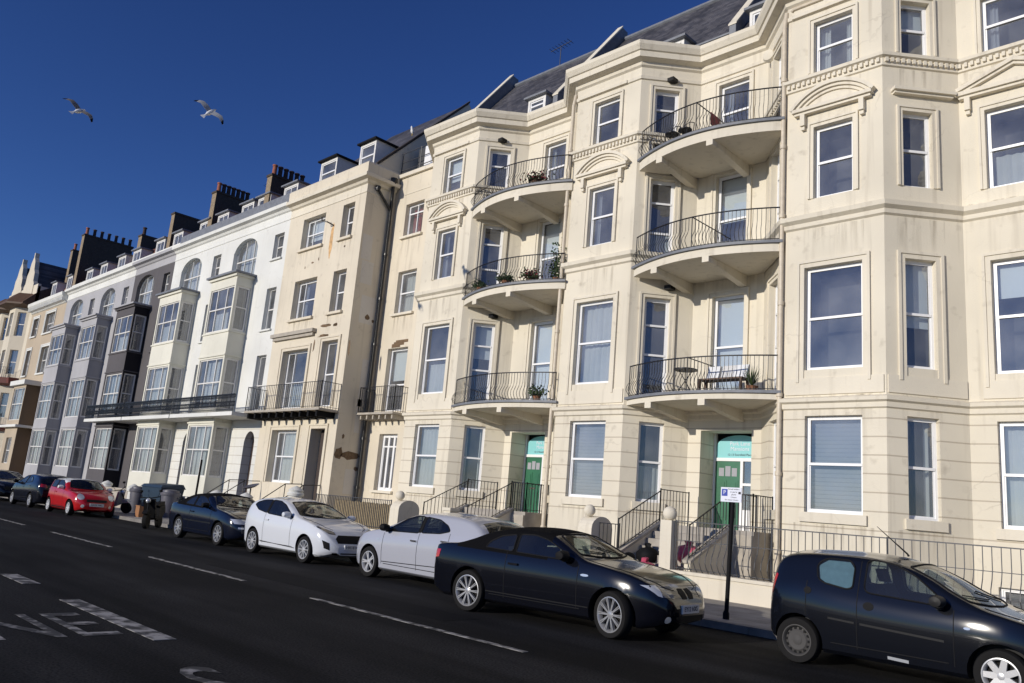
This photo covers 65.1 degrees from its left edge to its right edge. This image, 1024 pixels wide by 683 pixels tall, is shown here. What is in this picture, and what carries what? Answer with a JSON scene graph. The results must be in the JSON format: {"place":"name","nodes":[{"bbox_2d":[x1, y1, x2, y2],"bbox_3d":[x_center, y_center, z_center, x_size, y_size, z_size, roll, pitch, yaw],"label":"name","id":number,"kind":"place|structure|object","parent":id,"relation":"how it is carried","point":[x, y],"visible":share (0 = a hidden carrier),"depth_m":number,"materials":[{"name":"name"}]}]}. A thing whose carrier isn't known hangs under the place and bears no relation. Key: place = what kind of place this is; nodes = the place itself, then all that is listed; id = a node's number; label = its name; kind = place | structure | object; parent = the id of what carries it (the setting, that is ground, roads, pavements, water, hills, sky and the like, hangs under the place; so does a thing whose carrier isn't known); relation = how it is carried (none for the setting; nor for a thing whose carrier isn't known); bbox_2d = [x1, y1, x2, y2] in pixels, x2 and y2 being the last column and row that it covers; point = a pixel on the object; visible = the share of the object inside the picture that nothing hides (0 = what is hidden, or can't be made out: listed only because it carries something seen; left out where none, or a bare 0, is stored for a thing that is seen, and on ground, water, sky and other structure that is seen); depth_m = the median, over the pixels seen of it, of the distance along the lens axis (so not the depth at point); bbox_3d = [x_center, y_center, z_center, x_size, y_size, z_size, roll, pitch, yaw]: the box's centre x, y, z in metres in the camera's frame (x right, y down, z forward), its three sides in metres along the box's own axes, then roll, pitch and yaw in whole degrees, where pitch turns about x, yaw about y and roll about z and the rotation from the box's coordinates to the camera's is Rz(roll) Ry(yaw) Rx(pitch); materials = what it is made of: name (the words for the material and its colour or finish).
{"place":"outdoors","nodes":[
{"label":"outdoors","id":0,"kind":"place"},
{"bbox_2d":[0,0,708,300],"label":"sky","id":1,"kind":"structure","parent":0,"point":[294,85],"materials":[{"name":"blue"}]},
{"bbox_2d":[388,491,418,525],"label":"gate pier","id":2,"kind":"structure","parent":0,"point":[401,509],"depth_m":25.45,"materials":[{"name":"white paint"}]},
{"bbox_2d":[114,507,771,629],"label":"pavement","id":3,"kind":"structure","parent":0,"point":[751,615],"depth_m":14.96,"materials":[{"name":"grey concrete"}]},
{"bbox_2d":[109,481,131,513],"bbox_3d":[-17.037,6.580,34.120,1.740,1.334,0.825,1,-12,16],"label":"motor scooter","id":4,"kind":"object","parent":3,"relation":"on","point":[124,503],"visible":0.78,"depth_m":34.03,"materials":[{"name":"black metal"}]},
{"bbox_2d":[140,483,185,505],"bbox_3d":[-15.333,6.893,35.055,2.200,1.380,1.100,-7,-17,44],"label":"waste container","id":5,"kind":"object","parent":3,"relation":"on","point":[150,489],"visible":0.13,"depth_m":34.69,"materials":[{"name":"teal metal"}]},
{"bbox_2d":[160,489,180,517],"bbox_3d":[-14.393,6.805,33.709,0.849,1.156,0.816,1,-12,16],"label":"street bin","id":6,"kind":"object","parent":3,"relation":"on","point":[169,497],"visible":0.77,"depth_m":33.44,"materials":[{"name":"grey plastic"}]},
{"bbox_2d":[721,487,741,619],"bbox_3d":[3.768,3.646,13.810,0.400,2.231,0.105,-7,-17,44],"label":"sign post","id":7,"kind":"object","parent":3,"relation":"on","point":[731,495],"visible":0.99,"depth_m":13.86,"materials":[{"name":"black metal"}]},
{"bbox_2d":[0,497,975,682],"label":"road","id":8,"kind":"structure","parent":0,"point":[253,629],"depth_m":10.25,"materials":[{"name":"grey asphalt"}]},
{"bbox_2d":[0,469,23,498],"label":"parked car","id":9,"kind":"object","parent":8,"relation":"on","point":[7,478],"visible":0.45,"depth_m":39.66,"materials":[{"name":"black paint"}]},
{"bbox_2d":[9,474,69,507],"bbox_3d":[-21.218,6.727,36.297,4.312,1.475,2.157,-7,-17,44],"label":"parked car","id":10,"kind":"object","parent":8,"relation":"on","point":[32,490],"visible":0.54,"depth_m":34.92,"materials":[{"name":"black paint"}]},
{"bbox_2d":[0,612,122,639],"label":"road lettering","id":11,"kind":"object","parent":8,"relation":"on","point":[49,631],"visible":1,"depth_m":8.55,"materials":[{"name":"paint"}]},
{"bbox_2d":[45,478,114,516],"bbox_3d":[-17.378,6.279,32.446,3.654,1.410,2.079,-7,-17,44],"label":"parked car","id":12,"kind":"object","parent":8,"relation":"on","point":[70,496],"visible":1,"depth_m":31.68,"materials":[{"name":"red paint"}]},
{"bbox_2d":[1,574,175,639],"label":"bus lane line","id":13,"kind":"object","parent":8,"relation":"on","point":[138,628],"visible":1,"depth_m":9.48,"materials":[{"name":"paint"}]},
{"bbox_2d":[140,489,165,528],"bbox_3d":[-12.344,5.706,27.457,0.747,1.314,1.740,6,-12,-5],"label":"motor scooter","id":14,"kind":"object","parent":8,"relation":"on","point":[154,510],"visible":1,"depth_m":27.12,"materials":[{"name":"black metal"}]},
{"bbox_2d":[180,667,226,682],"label":"road lettering","id":15,"kind":"object","parent":8,"relation":"on","point":[187,672],"visible":1,"depth_m":7.02,"materials":[{"name":"paint"}]},
{"bbox_2d":[169,493,254,545],"bbox_3d":[-8.451,5.207,23.704,4.394,1.405,2.131,-7,-17,44],"label":"parked car","id":16,"kind":"object","parent":8,"relation":"on","point":[219,519],"visible":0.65,"depth_m":23.00,"materials":[{"name":"black paint"}]},
{"bbox_2d":[0,518,527,651],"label":"line","id":17,"kind":"object","parent":8,"relation":"on","point":[488,642],"visible":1,"depth_m":11.65,"materials":[{"name":"paint"}]},
{"bbox_2d":[244,497,370,563],"bbox_3d":[-5.149,4.766,20.438,4.064,1.475,2.118,-7,-17,44],"label":"parked car","id":18,"kind":"object","parent":8,"relation":"on","point":[306,530],"visible":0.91,"depth_m":19.71,"materials":[{"name":"white paint"}]},
{"bbox_2d":[356,513,522,578],"bbox_3d":[-1.490,4.303,16.745,4.312,1.475,2.157,-7,-17,44],"label":"parked car","id":19,"kind":"object","parent":8,"relation":"on","point":[408,546],"visible":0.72,"depth_m":16.05,"materials":[{"name":"silver metal"}]},
{"bbox_2d":[434,527,704,638],"bbox_3d":[0.840,3.697,12.740,4.384,1.405,2.131,-5,-15,38],"label":"parked car","id":20,"kind":"object","parent":8,"relation":"on","point":[612,591],"visible":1,"depth_m":11.95,"materials":[{"name":"black paint"}]},
{"bbox_2d":[771,527,1023,682],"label":"parked car","id":21,"kind":"object","parent":8,"relation":"on","point":[898,611],"visible":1,"depth_m":9.81,"materials":[{"name":"black paint"}]},
{"bbox_2d":[578,504,611,543],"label":"gate pier","id":22,"kind":"structure","parent":0,"point":[590,523],"depth_m":20.12,"materials":[{"name":"white paint"}]},
{"label":"ground","id":23,"kind":"structure","parent":0,"visible":0},
{"bbox_2d":[0,274,74,475],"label":"tan house","id":24,"kind":"structure","parent":23,"relation":"on","point":[47,312],"depth_m":62.82,"materials":[{"name":"paint"}]},
{"bbox_2d":[0,244,78,450],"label":"gabled house","id":25,"kind":"structure","parent":23,"relation":"on","point":[33,284],"depth_m":69.05,"materials":[{"name":"white paint"}]},
{"bbox_2d":[23,227,133,477],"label":"bay house","id":26,"kind":"structure","parent":23,"relation":"on","point":[97,256],"depth_m":58.31,"materials":[{"name":"grey paint"}]},
{"bbox_2d":[52,227,157,478],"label":"bay house","id":27,"kind":"structure","parent":23,"relation":"on","point":[86,387],"depth_m":53.53,"materials":[{"name":"grey paint"}]},
{"bbox_2d":[55,429,74,466],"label":"bay window","id":28,"kind":"structure","parent":27,"relation":"in","point":[70,433],"depth_m":53.12,"materials":[{"name":"white paint"}]},
{"bbox_2d":[65,379,84,416],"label":"bay window","id":29,"kind":"structure","parent":27,"relation":"in","point":[77,397],"depth_m":53.79,"materials":[{"name":"white paint"}]},
{"bbox_2d":[84,212,200,487],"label":"bay house","id":30,"kind":"structure","parent":23,"relation":"on","point":[113,441],"depth_m":48.91,"materials":[{"name":"grey paint"}]},
{"bbox_2d":[89,428,111,468],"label":"bay window","id":31,"kind":"structure","parent":30,"relation":"in","point":[103,447],"depth_m":48.56,"materials":[{"name":"white paint"}]},
{"bbox_2d":[99,373,121,414],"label":"bay window","id":32,"kind":"structure","parent":30,"relation":"in","point":[113,393],"depth_m":49.34,"materials":[{"name":"white paint"}]},
{"bbox_2d":[107,428,125,470],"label":"bay window","id":33,"kind":"structure","parent":30,"relation":"in","point":[122,435],"depth_m":47.70,"materials":[{"name":"white paint"}]},
{"bbox_2d":[121,182,249,488],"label":"bay house","id":34,"kind":"structure","parent":23,"relation":"on","point":[159,443],"depth_m":44.31,"materials":[{"name":"white paint"}]},
{"bbox_2d":[131,427,157,472],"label":"bay window","id":35,"kind":"structure","parent":34,"relation":"in","point":[146,449],"depth_m":43.92,"materials":[{"name":"white paint"}]},
{"bbox_2d":[142,366,167,412],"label":"bay window","id":36,"kind":"structure","parent":34,"relation":"in","point":[159,379],"depth_m":44.65,"materials":[{"name":"white paint"}]},
{"bbox_2d":[153,427,172,473],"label":"bay window","id":37,"kind":"structure","parent":34,"relation":"in","point":[169,434],"depth_m":43.04,"materials":[{"name":"white paint"}]},
{"bbox_2d":[154,301,179,343],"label":"bay window","id":38,"kind":"structure","parent":34,"relation":"in","point":[167,333],"depth_m":45.30,"materials":[{"name":"white paint"}]},
{"bbox_2d":[183,259,201,290],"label":"window","id":39,"kind":"structure","parent":34,"relation":"in","point":[195,270],"depth_m":46.82,"materials":[{"name":"white paint"}]},
{"bbox_2d":[169,164,322,496],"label":"bay house","id":40,"kind":"structure","parent":23,"relation":"on","point":[222,437],"depth_m":39.51,"materials":[{"name":"white paint"}]},
{"bbox_2d":[182,425,211,476],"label":"bay window","id":41,"kind":"structure","parent":40,"relation":"in","point":[200,449],"depth_m":39.39,"materials":[{"name":"white paint"}]},
{"bbox_2d":[193,358,222,409],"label":"bay window","id":42,"kind":"structure","parent":40,"relation":"in","point":[213,369],"depth_m":40.10,"materials":[{"name":"white paint"}]},
{"bbox_2d":[208,425,228,477],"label":"bay window","id":43,"kind":"structure","parent":40,"relation":"in","point":[222,449],"depth_m":38.57,"materials":[{"name":"white paint"}]},
{"bbox_2d":[206,285,234,332],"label":"bay window","id":44,"kind":"structure","parent":40,"relation":"in","point":[221,319],"depth_m":40.74,"materials":[{"name":"white paint"}]},
{"bbox_2d":[231,285,249,331],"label":"bay window","id":45,"kind":"structure","parent":40,"relation":"in","point":[245,301],"depth_m":40.03,"materials":[{"name":"white paint"}]},
{"bbox_2d":[236,240,257,273],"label":"window","id":46,"kind":"structure","parent":40,"relation":"in","point":[248,262],"depth_m":42.28,"materials":[{"name":"white glass"}]},
{"bbox_2d":[244,101,470,506],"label":"corner house","id":47,"kind":"structure","parent":23,"relation":"on","point":[325,336],"depth_m":35.07,"materials":[{"name":"paint"}]},
{"bbox_2d":[271,431,296,482],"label":"window","id":48,"kind":"structure","parent":47,"relation":"in","point":[289,437],"depth_m":35.74,"materials":[{"name":"white"}]},
{"bbox_2d":[281,350,307,408],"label":"balcony door","id":49,"kind":"structure","parent":47,"relation":"in","point":[299,385],"depth_m":36.43,"materials":[{"name":"white wood"}]},
{"bbox_2d":[286,279,316,322],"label":"window","id":50,"kind":"structure","parent":47,"relation":"in","point":[306,299],"depth_m":37.22,"materials":[{"name":"white wood"}]},
{"bbox_2d":[296,216,325,253],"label":"window","id":51,"kind":"structure","parent":47,"relation":"in","point":[318,227],"depth_m":37.72,"materials":[{"name":"white"}]},
{"bbox_2d":[2,497,776,639],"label":"kerb","id":52,"kind":"structure","parent":23,"relation":"on","point":[740,628],"depth_m":13.17,"materials":[{"name":"concrete"}]},
{"bbox_2d":[357,144,432,504],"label":"link house","id":53,"kind":"structure","parent":23,"relation":"on","point":[383,417],"depth_m":33.70,"materials":[{"name":"paint"}]},
{"bbox_2d":[369,434,397,493],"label":"window","id":54,"kind":"structure","parent":53,"relation":"in","point":[380,489],"depth_m":32.48,"materials":[{"name":"white wood"}]},
{"bbox_2d":[385,348,407,410],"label":"window","id":55,"kind":"structure","parent":53,"relation":"in","point":[400,356],"depth_m":33.55,"materials":[{"name":"white wood"}]},
{"bbox_2d":[390,270,416,316],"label":"window","id":56,"kind":"structure","parent":53,"relation":"in","point":[410,282],"depth_m":34.20,"materials":[{"name":"white"}]},
{"bbox_2d":[399,202,423,239],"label":"window","id":57,"kind":"structure","parent":53,"relation":"in","point":[418,215],"depth_m":34.76,"materials":[{"name":"white"}]},
{"bbox_2d":[422,478,548,526],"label":"entrance steps","id":58,"kind":"structure","parent":23,"relation":"on","point":[525,518],"depth_m":24.63,"materials":[{"name":"stone"}]},
{"bbox_2d":[659,506,678,569],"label":"gate pier","id":59,"kind":"structure","parent":23,"relation":"on","point":[667,543],"depth_m":18.28,"materials":[{"name":"white paint"}]},
{"bbox_2d":[599,488,772,580],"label":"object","id":60,"kind":"structure","parent":23,"relation":"on","point":[649,533],"depth_m":19.23,"materials":[{"name":"metal"}]},
{"bbox_2d":[636,543,658,562],"bbox_3d":[3.309,5.123,19.445,0.542,0.478,0.555,9,-12,-17],"label":"plastic bag","id":61,"kind":"object","parent":60,"relation":"on","point":[649,552],"visible":0.85,"depth_m":19.27,"materials":[{"name":"black plastic"}]},
{"bbox_2d":[396,0,1023,608],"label":"apartment building","id":62,"kind":"structure","parent":23,"relation":"on","point":[820,226],"depth_m":21.77,"materials":[{"name":"white paint"}]},
{"bbox_2d":[405,424,438,493],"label":"window","id":63,"kind":"structure","parent":62,"relation":"in","point":[425,481],"depth_m":28.85,"materials":[{"name":"white"}]},
{"bbox_2d":[413,317,453,402],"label":"window","id":64,"kind":"structure","parent":62,"relation":"in","point":[438,374],"depth_m":29.52,"materials":[{"name":"white"}]},
{"bbox_2d":[427,199,467,279],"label":"window","id":65,"kind":"structure","parent":62,"relation":"in","point":[448,209],"depth_m":30.36,"materials":[{"name":"white"}]},
{"bbox_2d":[435,140,468,194],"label":"window","id":66,"kind":"structure","parent":62,"relation":"in","point":[458,170],"depth_m":31.02,"materials":[{"name":"white"}]},
{"bbox_2d":[455,425,485,497],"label":"window","id":67,"kind":"structure","parent":62,"relation":"in","point":[466,430],"depth_m":27.82,"materials":[{"name":"white wood"}]},
{"bbox_2d":[462,318,499,402],"bbox_3d":[-1.096,0.729,28.465,1.070,3.070,0.368,5,-12,-2],"label":"balcony door","id":68,"kind":"structure","parent":62,"relation":"in","point":[481,338],"depth_m":28.57,"materials":[{"name":"white"}]},
{"bbox_2d":[474,219,507,284],"bbox_3d":[-0.779,-2.959,29.181,1.070,2.950,0.255,5,-12,-2],"label":"balcony door","id":69,"kind":"structure","parent":62,"relation":"in","point":[482,228],"depth_m":29.27,"materials":[{"name":"white"}]},
{"bbox_2d":[482,144,514,198],"bbox_3d":[-0.517,-6.041,29.828,1.070,2.570,0.255,5,-12,-2],"label":"balcony door","id":70,"kind":"structure","parent":62,"relation":"in","point":[489,154],"depth_m":29.95,"materials":[{"name":"white"}]},
{"bbox_2d":[522,457,541,512],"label":"door","id":71,"kind":"structure","parent":62,"relation":"in","point":[533,465],"depth_m":27.52,"materials":[{"name":"green paint"}]},
{"bbox_2d":[522,314,556,399],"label":"window","id":72,"kind":"structure","parent":62,"relation":"in","point":[546,333],"depth_m":27.76,"materials":[{"name":"white"}]},
{"bbox_2d":[532,213,563,279],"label":"window","id":73,"kind":"structure","parent":62,"relation":"in","point":[554,233],"depth_m":28.65,"materials":[{"name":"white"}]},
{"bbox_2d":[540,133,569,180],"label":"window","id":74,"kind":"structure","parent":62,"relation":"in","point":[567,136],"depth_m":29.27,"materials":[{"name":"white paint"}]},
{"bbox_2d":[560,421,605,506],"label":"window","id":75,"kind":"structure","parent":62,"relation":"in","point":[595,433],"depth_m":23.66,"materials":[{"name":"white"}]},
{"bbox_2d":[566,291,618,394],"bbox_3d":[2.495,0.621,24.100,1.900,4.110,0.459,-7,-17,44],"label":"window","id":76,"kind":"structure","parent":62,"relation":"in","point":[600,323],"depth_m":24.43,"materials":[{"name":"white"}]},
{"bbox_2d":[574,150,630,247],"bbox_3d":[2.810,-3.615,24.942,2.144,4.710,0.610,-7,-17,44],"label":"window","id":77,"kind":"structure","parent":62,"relation":"in","point":[601,163],"depth_m":25.22,"materials":[{"name":"white"}]},
{"bbox_2d":[579,80,626,145],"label":"window","id":78,"kind":"structure","parent":62,"relation":"in","point":[620,93],"depth_m":25.84,"materials":[{"name":"white"}]},
{"bbox_2d":[631,422,664,511],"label":"window","id":79,"kind":"structure","parent":62,"relation":"in","point":[648,479],"depth_m":22.74,"materials":[{"name":"white"}]},
{"bbox_2d":[635,291,676,394],"bbox_3d":[4.154,0.092,23.300,1.070,3.070,0.255,5,-12,-2],"label":"balcony door","id":80,"kind":"structure","parent":62,"relation":"in","point":[642,325],"depth_m":23.33,"materials":[{"name":"white"}]},
{"bbox_2d":[642,173,680,252],"bbox_3d":[4.461,-3.564,24.170,1.070,2.950,0.456,5,-12,-2],"label":"balcony door","id":81,"kind":"structure","parent":62,"relation":"in","point":[649,183],"depth_m":24.19,"materials":[{"name":"white"}]},
{"bbox_2d":[647,83,684,151],"bbox_3d":[4.730,-6.666,24.718,1.070,2.570,0.255,5,-12,-2],"label":"balcony door","id":82,"kind":"structure","parent":62,"relation":"in","point":[653,93],"depth_m":24.84,"materials":[{"name":"white"}]},
{"bbox_2d":[697,364,749,389],"bbox_3d":[5.522,1.001,20.941,1.300,0.800,0.450,-7,-17,44],"label":"garden bench","id":83,"kind":"object","parent":62,"relation":"on","point":[739,368],"visible":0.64,"depth_m":20.96,"materials":[{"name":"white wood"}]},
{"bbox_2d":[714,461,739,529],"bbox_3d":[6.001,4.276,22.355,0.770,1.870,0.119,-7,-17,44],"label":"door","id":84,"kind":"structure","parent":62,"relation":"in","point":[727,472],"depth_m":22.43,"materials":[{"name":"green paint"}]},
{"bbox_2d":[705,286,749,389],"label":"window","id":85,"kind":"structure","parent":62,"relation":"in","point":[733,332],"depth_m":22.80,"materials":[{"name":"white"}]},
{"bbox_2d":[709,164,752,242],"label":"window","id":86,"kind":"structure","parent":62,"relation":"in","point":[737,193],"depth_m":23.63,"materials":[{"name":"white"}]},
{"bbox_2d":[714,69,754,123],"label":"window","id":87,"kind":"structure","parent":62,"relation":"in","point":[751,73],"depth_m":24.27,"materials":[{"name":"white"}]},
{"bbox_2d":[763,422,775,519],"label":"window","id":88,"kind":"structure","parent":62,"relation":"in","point":[771,513],"depth_m":20.20,"materials":[{"name":"white"}]},
{"bbox_2d":[765,270,778,389],"bbox_3d":[6.843,-0.213,20.753,0.255,3.070,1.030,4,-12,2],"label":"balcony door","id":89,"kind":"structure","parent":62,"relation":"in","point":[776,276],"depth_m":21.07,"materials":[{"name":"white"}]},
{"bbox_2d":[768,137,780,237],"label":"balcony door","id":90,"kind":"structure","parent":62,"relation":"in","point":[778,143],"depth_m":21.92,"materials":[{"name":"white"}]},
{"bbox_2d":[770,36,782,115],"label":"balcony door","id":91,"kind":"structure","parent":62,"relation":"in","point":[779,46],"depth_m":22.60,"materials":[{"name":"white"}]},
{"bbox_2d":[792,0,858,74],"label":"window","id":92,"kind":"structure","parent":62,"relation":"in","point":[852,40],"depth_m":20.81,"materials":[{"name":"white"}]},
{"bbox_2d":[798,416,867,525],"bbox_3d":[7.383,3.337,18.322,1.840,3.280,0.420,-7,-17,44],"label":"window","id":93,"kind":"structure","parent":62,"relation":"in","point":[826,430],"depth_m":18.54,"materials":[{"name":"white"}]},
{"bbox_2d":[795,250,870,382],"bbox_3d":[7.617,-0.018,18.973,1.900,4.110,0.255,-7,-17,44],"label":"window","id":94,"kind":"structure","parent":62,"relation":"in","point":[864,256],"depth_m":19.28,"materials":[{"name":"white"}]},
{"bbox_2d":[789,76,876,199],"bbox_3d":[7.928,-4.256,19.811,2.144,4.710,0.395,-7,-17,44],"label":"window","id":95,"kind":"structure","parent":62,"relation":"in","point":[836,92],"depth_m":20.10,"materials":[{"name":"white"}]},
{"bbox_2d":[894,0,936,55],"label":"window","id":96,"kind":"structure","parent":62,"relation":"in","point":[905,22],"depth_m":19.84,"materials":[{"name":"white"}]},
{"bbox_2d":[897,249,947,383],"bbox_3d":[9.243,-0.056,18.135,0.874,4.110,0.917,-7,-17,44],"label":"window","id":97,"kind":"structure","parent":62,"relation":"in","point":[911,280],"depth_m":18.40,"materials":[{"name":"white"}]},
{"bbox_2d":[891,85,956,188],"bbox_3d":[9.788,-4.819,19.134,1.520,2.460,0.395,5,-12,-2],"label":"window","id":98,"kind":"structure","parent":62,"relation":"in","point":[896,89],"depth_m":19.19,"materials":[{"name":"white paint"}]},
{"bbox_2d":[905,417,948,532],"bbox_3d":[8.964,3.292,17.469,0.904,3.280,0.965,-7,-17,44],"label":"window","id":99,"kind":"structure","parent":62,"relation":"in","point":[924,523],"depth_m":17.68,"materials":[{"name":"white"}]},
{"bbox_2d":[955,56,1023,189],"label":"window","id":100,"kind":"structure","parent":62,"relation":"in","point":[1009,73],"depth_m":18.73,"materials":[{"name":"white"}]},
{"bbox_2d":[973,0,1023,53],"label":"window","id":101,"kind":"structure","parent":62,"relation":"in","point":[990,22],"depth_m":19.48,"materials":[{"name":"white wood"}]},
{"bbox_2d":[981,247,1023,387],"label":"window","id":102,"kind":"structure","parent":62,"relation":"in","point":[1008,280],"depth_m":17.99,"materials":[{"name":"white"}]},
{"bbox_2d":[995,422,1023,540],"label":"window","id":103,"kind":"structure","parent":62,"relation":"in","point":[1011,434],"depth_m":17.27,"materials":[{"name":"white"}]},
{"bbox_2d":[1001,587,1023,608],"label":"window","id":104,"kind":"structure","parent":62,"relation":"in","point":[1004,591],"depth_m":16.81,"materials":[{"name":"white"}]},
{"bbox_2d":[669,569,772,607],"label":"garden wall","id":105,"kind":"structure","parent":23,"relation":"on","point":[746,591],"depth_m":16.87,"materials":[{"name":"white paint"}]},
{"bbox_2d":[674,520,1023,608],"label":"railing","id":106,"kind":"object","parent":105,"relation":"on","point":[770,579],"visible":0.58,"depth_m":16.41,"materials":[{"name":"grey metal"}]},
{"bbox_3d":[-5.545,6.538,27.024,4.600,0.650,0.360,-7,-17,44],"label":"garden wall","id":107,"kind":"object","parent":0,"visible":0},
{"bbox_2d":[315,493,391,528],"bbox_3d":[-5.461,5.798,27.201,4.427,1.080,0.085,-7,-17,44],"label":"screened fence","id":108,"kind":"object","parent":107,"relation":"on","point":[371,515],"visible":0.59,"depth_m":26.66,"materials":[{"name":"beige wood"}]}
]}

